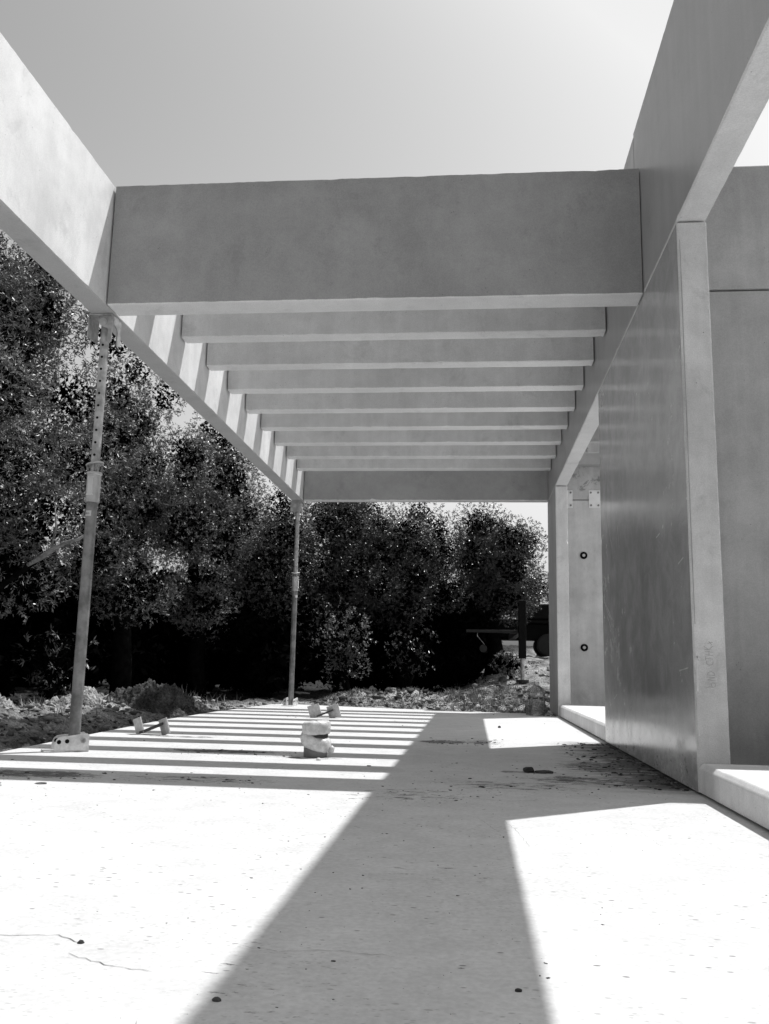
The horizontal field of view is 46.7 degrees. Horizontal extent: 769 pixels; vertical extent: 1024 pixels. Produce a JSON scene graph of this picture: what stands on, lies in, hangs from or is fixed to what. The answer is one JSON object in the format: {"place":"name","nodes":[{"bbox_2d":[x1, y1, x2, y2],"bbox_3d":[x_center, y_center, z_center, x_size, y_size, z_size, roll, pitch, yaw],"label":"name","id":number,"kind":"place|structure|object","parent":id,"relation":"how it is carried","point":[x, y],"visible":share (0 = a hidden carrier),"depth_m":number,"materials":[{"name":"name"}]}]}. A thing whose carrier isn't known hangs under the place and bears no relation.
{"place":"outdoors","nodes":[
{"label":"outdoors","id":0,"kind":"place"},
{"bbox_2d":[0,645,549,751],"bbox_3d":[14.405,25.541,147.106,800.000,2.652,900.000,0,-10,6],"label":"terrain","id":1,"kind":"structure","parent":0,"point":[310,695],"depth_m":13.73,"materials":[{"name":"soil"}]},
{"bbox_2d":[0,694,15,707],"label":"soil heap","id":2,"kind":"object","parent":1,"relation":"on","point":[5,702],"visible":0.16,"depth_m":10.09,"materials":[{"name":"grey soil"}]},
{"bbox_2d":[13,625,97,699],"bbox_3d":[-4.441,2.135,12.113,1.317,1.232,0.975,-7,-13,40],"label":"shrub","id":3,"kind":"object","parent":1,"relation":"on","point":[42,663],"visible":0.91,"depth_m":11.99,"materials":[{"name":"black plant"}]},
{"bbox_2d":[0,229,143,624],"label":"broadleaf tree","id":4,"kind":"object","parent":1,"relation":"on","point":[26,315],"visible":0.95,"depth_m":11.03,"materials":[{"name":"grey plant"}]},
{"bbox_2d":[43,686,113,704],"bbox_3d":[-3.641,2.370,11.059,1.400,0.407,1.000,0,-10,6],"label":"soil heap","id":5,"kind":"object","parent":1,"relation":"on","point":[89,693],"visible":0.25,"depth_m":10.90,"materials":[{"name":"grey soil"}]},
{"bbox_2d":[42,346,228,693],"bbox_3d":[-4.002,0.246,13.867,2.526,5.605,3.356,-5,-12,31],"label":"broadleaf tree","id":6,"kind":"object","parent":1,"relation":"on","point":[136,500],"visible":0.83,"depth_m":13.57,"materials":[{"name":"grey plant"}]},
{"bbox_2d":[105,678,211,718],"bbox_3d":[-2.836,2.396,11.077,1.400,0.651,1.400,0,-10,6],"label":"soil heap","id":7,"kind":"object","parent":1,"relation":"on","point":[172,701],"visible":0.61,"depth_m":10.69,"materials":[{"name":"grey soil"}]},
{"bbox_2d":[146,411,277,696],"bbox_3d":[-3.030,0.686,15.656,2.315,5.273,2.812,0,-10,6],"label":"broadleaf tree","id":8,"kind":"object","parent":1,"relation":"on","point":[199,592],"visible":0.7,"depth_m":15.30,"materials":[{"name":"grey plant"}]},
{"bbox_2d":[0,499,511,698],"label":"undergrowth","id":9,"kind":"object","parent":1,"relation":"on","point":[243,655],"visible":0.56,"depth_m":16.74,"materials":[{"name":"black plant"}]},
{"bbox_2d":[209,480,334,697],"bbox_3d":[-2.175,1.544,16.947,2.509,4.250,3.046,0,-10,6],"label":"broadleaf tree","id":10,"kind":"object","parent":1,"relation":"on","point":[275,563],"visible":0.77,"depth_m":16.35,"materials":[{"name":"black plant"}]},
{"bbox_2d":[0,661,549,742],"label":"rubble","id":11,"kind":"object","parent":1,"relation":"on","point":[114,708],"visible":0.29,"depth_m":12.54,"materials":[{"name":"stone"}]},
{"bbox_2d":[0,684,549,744],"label":"dark clods","id":12,"kind":"object","parent":1,"relation":"on","point":[342,697],"visible":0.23,"depth_m":13.04,"materials":[{"name":"soil"}]},
{"bbox_2d":[310,595,376,691],"bbox_3d":[-0.717,2.483,15.808,1.027,2.013,1.162,-3,-11,22],"label":"shrub","id":13,"kind":"object","parent":1,"relation":"on","point":[343,649],"visible":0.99,"depth_m":15.79,"materials":[{"name":"grey plant"}]},
{"bbox_2d":[299,502,420,693],"bbox_3d":[-0.656,1.516,18.415,2.976,4.745,2.818,9,-13,-40],"label":"broadleaf tree","id":14,"kind":"object","parent":1,"relation":"on","point":[346,534],"visible":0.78,"depth_m":17.86,"materials":[{"name":"black plant"}]},
{"bbox_2d":[382,628,440,686],"bbox_3d":[0.488,2.866,16.451,1.129,1.434,0.872,0,-10,6],"label":"shrub","id":15,"kind":"object","parent":1,"relation":"on","point":[410,657],"visible":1,"depth_m":16.41,"materials":[{"name":"grey plant"}]},
{"bbox_2d":[352,502,473,689],"bbox_3d":[0.427,1.777,19.188,2.939,4.607,2.963,8,-12,-35],"label":"broadleaf tree","id":16,"kind":"object","parent":1,"relation":"on","point":[422,577],"visible":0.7,"depth_m":18.70,"materials":[{"name":"black plant"}]},
{"bbox_2d":[441,502,548,675],"bbox_3d":[2.513,1.717,20.124,2.552,4.060,2.870,0,-10,6],"label":"broadleaf tree","id":17,"kind":"object","parent":1,"relation":"on","point":[495,568],"visible":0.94,"depth_m":19.69,"materials":[{"name":"black plant"}]},
{"bbox_2d":[466,600,548,682],"bbox_3d":[5.041,2.589,21.273,6.120,2.912,7.030,0,-10,6],"label":"truck crane","id":18,"kind":"object","parent":1,"relation":"on","point":[536,629],"visible":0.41,"depth_m":23.11,"materials":[{"name":"black paint"}]},
{"bbox_2d":[489,648,531,679],"bbox_3d":[2.625,3.203,18.490,0.966,0.774,0.798,0,-10,6],"label":"shrub","id":19,"kind":"object","parent":1,"relation":"on","point":[507,664],"visible":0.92,"depth_m":18.39,"materials":[{"name":"black plant"}]},
{"bbox_2d":[515,571,548,656],"bbox_3d":[4.393,3.023,26.090,2.553,2.740,1.851,0,-10,6],"label":"shrub","id":20,"kind":"object","parent":1,"relation":"on","point":[544,591],"visible":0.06,"depth_m":26.33,"materials":[{"name":"plant"}]},
{"bbox_2d":[531,570,548,591],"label":"palm tree","id":21,"kind":"object","parent":1,"relation":"on","point":[545,574],"visible":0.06,"depth_m":61.41,"materials":[{"name":"plant"}]},
{"bbox_2d":[590,425,598,441],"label":"back wall","id":22,"kind":"structure","parent":1,"relation":"on","point":[595,437],"depth_m":13.76,"materials":[{"name":"concrete"}]},
{"bbox_2d":[0,704,768,1023],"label":"concrete floor","id":23,"kind":"structure","parent":0,"point":[536,890],"depth_m":2.40,"materials":[{"name":"grey concrete"}]},
{"bbox_2d":[41,313,121,751],"bbox_3d":[-1.990,0.084,5.881,0.296,2.895,0.215,4,-10,-18],"label":"support prop","id":24,"kind":"object","parent":23,"relation":"on","point":[75,739],"visible":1,"depth_m":5.84,"materials":[{"name":"metal"}]},
{"bbox_2d":[0,33,305,502],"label":"edge beam","id":25,"kind":"structure","parent":24,"relation":"on","point":[57,196],"depth_m":5.57,"materials":[{"name":"concrete"}]},
{"bbox_2d":[133,717,170,734],"bbox_3d":[-1.843,1.696,7.043,0.342,0.148,0.091,0,-10,6],"label":"steel spacer","id":26,"kind":"object","parent":23,"relation":"on","point":[163,724],"visible":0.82,"depth_m":7.02,"materials":[{"name":"grey metal"}]},
{"bbox_2d":[212,997,220,1001],"bbox_3d":[-0.286,0.830,1.516,0.017,0.006,0.011,0,-10,6],"label":"pebble","id":27,"kind":"object","parent":23,"relation":"on","point":[216,999],"visible":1,"depth_m":1.51,"materials":[{"name":"stone"}]},
{"bbox_2d":[281,500,304,705],"bbox_3d":[-1.291,1.268,12.624,0.176,2.895,0.270,-1,-10,12],"label":"support prop","id":28,"kind":"object","parent":23,"relation":"on","point":[296,507],"visible":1,"depth_m":12.64,"materials":[{"name":"metal"}]},
{"bbox_2d":[300,720,334,757],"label":"stone blocks","id":29,"kind":"object","parent":23,"relation":"on","point":[315,740],"visible":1,"depth_m":5.54,"materials":[{"name":"grey stone"}]},
{"bbox_2d":[307,703,340,717],"bbox_3d":[-0.658,2.178,9.727,0.381,0.174,0.090,1,-10,1],"label":"steel spacer","id":30,"kind":"object","parent":23,"relation":"on","point":[314,710],"visible":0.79,"depth_m":9.72,"materials":[{"name":"grey metal"}]},
{"bbox_2d":[0,714,688,1023],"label":"soil crumbs","id":31,"kind":"object","parent":23,"relation":"on","point":[663,776],"visible":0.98,"depth_m":4.92,"materials":[{"name":"black soil"}]},
{"bbox_2d":[0,778,766,1005],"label":"grit","id":32,"kind":"object","parent":23,"relation":"on","point":[260,857],"visible":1,"depth_m":2.88,"materials":[{"name":"grey gravel"}]},
{"bbox_2d":[523,767,533,772],"bbox_3d":[0.807,1.441,4.980,0.062,0.029,0.057,4,-10,-14],"label":"mud clod","id":33,"kind":"object","parent":23,"relation":"on","point":[528,769],"visible":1,"depth_m":4.96,"materials":[{"name":"soil"}]},
{"bbox_2d":[527,682,545,715],"bbox_3d":[1.905,2.336,11.154,0.212,0.414,0.212,-4,-11,27],"label":"lantern","id":34,"kind":"object","parent":23,"relation":"on","point":[530,695],"visible":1,"depth_m":11.20,"materials":[{"name":"black metal"}]},
{"bbox_2d":[534,770,553,773],"bbox_3d":[0.887,1.444,4.954,0.108,0.017,0.068,0,-10,6],"label":"mud clod","id":35,"kind":"object","parent":23,"relation":"on","point":[544,771],"visible":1,"depth_m":4.93,"materials":[{"name":"soil"}]},
{"bbox_2d":[548,486,570,715],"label":"concrete wall","id":36,"kind":"structure","parent":23,"relation":"on","point":[559,628],"depth_m":11.33,"materials":[{"name":"concrete"}]},
{"bbox_2d":[559,705,605,740],"bbox_3d":[4.606,2.104,8.740,5.333,0.133,3.855,0,-10,6],"label":"concrete step","id":37,"kind":"object","parent":23,"relation":"on","point":[590,719],"visible":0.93,"depth_m":8.86,"materials":[{"name":"grey concrete"}]},
{"bbox_2d":[568,500,604,705],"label":"partition wall","id":38,"kind":"structure","parent":23,"relation":"on","point":[587,685],"depth_m":12.12,"materials":[{"name":"concrete"}]},
{"bbox_2d":[580,552,586,558],"bbox_3d":[2.737,0.596,12.224,0.100,0.100,0.021,0,-10,6],"label":"tie washer","id":39,"kind":"object","parent":38,"relation":"attached to","point":[584,556],"visible":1,"depth_m":12.22,"materials":[{"name":"grey metal"}]},
{"bbox_2d":[567,442,600,499],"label":"partition beam","id":40,"kind":"structure","parent":38,"relation":"on","point":[583,481],"depth_m":12.41,"materials":[{"name":"concrete"}]},
{"bbox_2d":[567,490,572,507],"bbox_3d":[2.537,-0.181,12.374,0.155,0.250,0.025,0,-10,6],"label":"steel plate","id":41,"kind":"object","parent":40,"relation":"attached to","point":[570,497],"visible":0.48,"depth_m":12.37,"materials":[{"name":"grey metal"}]},
{"bbox_2d":[577,453,599,466],"bbox_3d":[4.982,-0.721,12.168,5.072,0.170,0.147,0,-10,6],"label":"wall ledge","id":42,"kind":"object","parent":40,"relation":"attached to","point":[590,460],"depth_m":12.31,"materials":[{"name":"concrete"}]},
{"bbox_2d":[589,490,599,507],"bbox_3d":[2.911,-0.180,12.338,0.155,0.250,0.025,0,-10,6],"label":"steel plate","id":43,"kind":"object","parent":40,"relation":"attached to","point":[594,498],"visible":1,"depth_m":12.34,"materials":[{"name":"grey metal"}]},
{"bbox_2d":[581,644,587,650],"bbox_3d":[2.697,1.830,12.011,0.100,0.100,0.021,0,-10,6],"label":"tie washer","id":44,"kind":"object","parent":38,"relation":"attached to","point":[584,647],"visible":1,"depth_m":12.00,"materials":[{"name":"grey metal"}]},
{"bbox_2d":[598,222,730,791],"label":"concrete wall","id":45,"kind":"structure","parent":23,"relation":"on","point":[666,695],"depth_m":4.90,"materials":[{"name":"concrete"}]},
{"bbox_2d":[548,140,638,500],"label":"wall beam","id":46,"kind":"structure","parent":45,"relation":"on","point":[577,434],"depth_m":8.35,"materials":[{"name":"concrete"}]},
{"bbox_2d":[107,168,642,315],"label":"cross beam","id":47,"kind":"structure","parent":46,"relation":"attached to","point":[556,239],"depth_m":5.81,"materials":[{"name":"concrete"}]},
{"bbox_2d":[182,307,605,342],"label":"slender cross beam","id":48,"kind":"structure","parent":46,"relation":"attached to","point":[423,324],"depth_m":7.27,"materials":[{"name":"concrete"}]},
{"bbox_2d":[207,337,593,370],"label":"slender cross beam","id":49,"kind":"structure","parent":46,"relation":"attached to","point":[468,353],"depth_m":7.97,"materials":[{"name":"concrete"}]},
{"bbox_2d":[228,366,583,393],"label":"slender cross beam","id":50,"kind":"structure","parent":46,"relation":"attached to","point":[554,378],"depth_m":8.67,"materials":[{"name":"concrete"}]},
{"bbox_2d":[246,390,574,413],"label":"slender cross beam","id":51,"kind":"structure","parent":46,"relation":"attached to","point":[485,401],"depth_m":9.37,"materials":[{"name":"concrete"}]},
{"bbox_2d":[261,411,567,430],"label":"slender cross beam","id":52,"kind":"structure","parent":46,"relation":"attached to","point":[420,421],"depth_m":10.07,"materials":[{"name":"concrete"}]},
{"bbox_2d":[275,429,560,445],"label":"slender cross beam","id":53,"kind":"structure","parent":46,"relation":"attached to","point":[421,437],"depth_m":10.77,"materials":[{"name":"concrete"}]},
{"bbox_2d":[286,445,555,458],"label":"slender cross beam","id":54,"kind":"structure","parent":46,"relation":"attached to","point":[442,452],"depth_m":11.47,"materials":[{"name":"concrete"}]},
{"bbox_2d":[297,458,550,470],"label":"slender cross beam","id":55,"kind":"structure","parent":46,"relation":"attached to","point":[423,464],"depth_m":12.17,"materials":[{"name":"concrete"}]},
{"bbox_2d":[304,470,547,502],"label":"end beam","id":56,"kind":"structure","parent":46,"relation":"attached to","point":[425,486],"depth_m":12.69,"materials":[{"name":"concrete"}]},
{"bbox_2d":[633,0,768,302],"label":"wall beam","id":57,"kind":"structure","parent":45,"relation":"on","point":[705,100],"depth_m":4.34,"materials":[{"name":"concrete"}]},
{"bbox_2d":[699,764,768,829],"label":"concrete step","id":58,"kind":"object","parent":23,"relation":"on","point":[743,790],"visible":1,"depth_m":3.68,"materials":[{"name":"grey concrete"}]},
{"bbox_2d":[709,291,768,765],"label":"partition wall","id":59,"kind":"structure","parent":23,"relation":"on","point":[740,337],"depth_m":5.27,"materials":[{"name":"concrete"}]},
{"bbox_2d":[705,165,768,291],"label":"partition beam","id":60,"kind":"structure","parent":59,"relation":"on","point":[737,223],"depth_m":5.56,"materials":[{"name":"concrete"}]},
{"bbox_2d":[0,0,768,645],"label":"sky","id":61,"kind":"structure","parent":0,"point":[158,92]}
]}

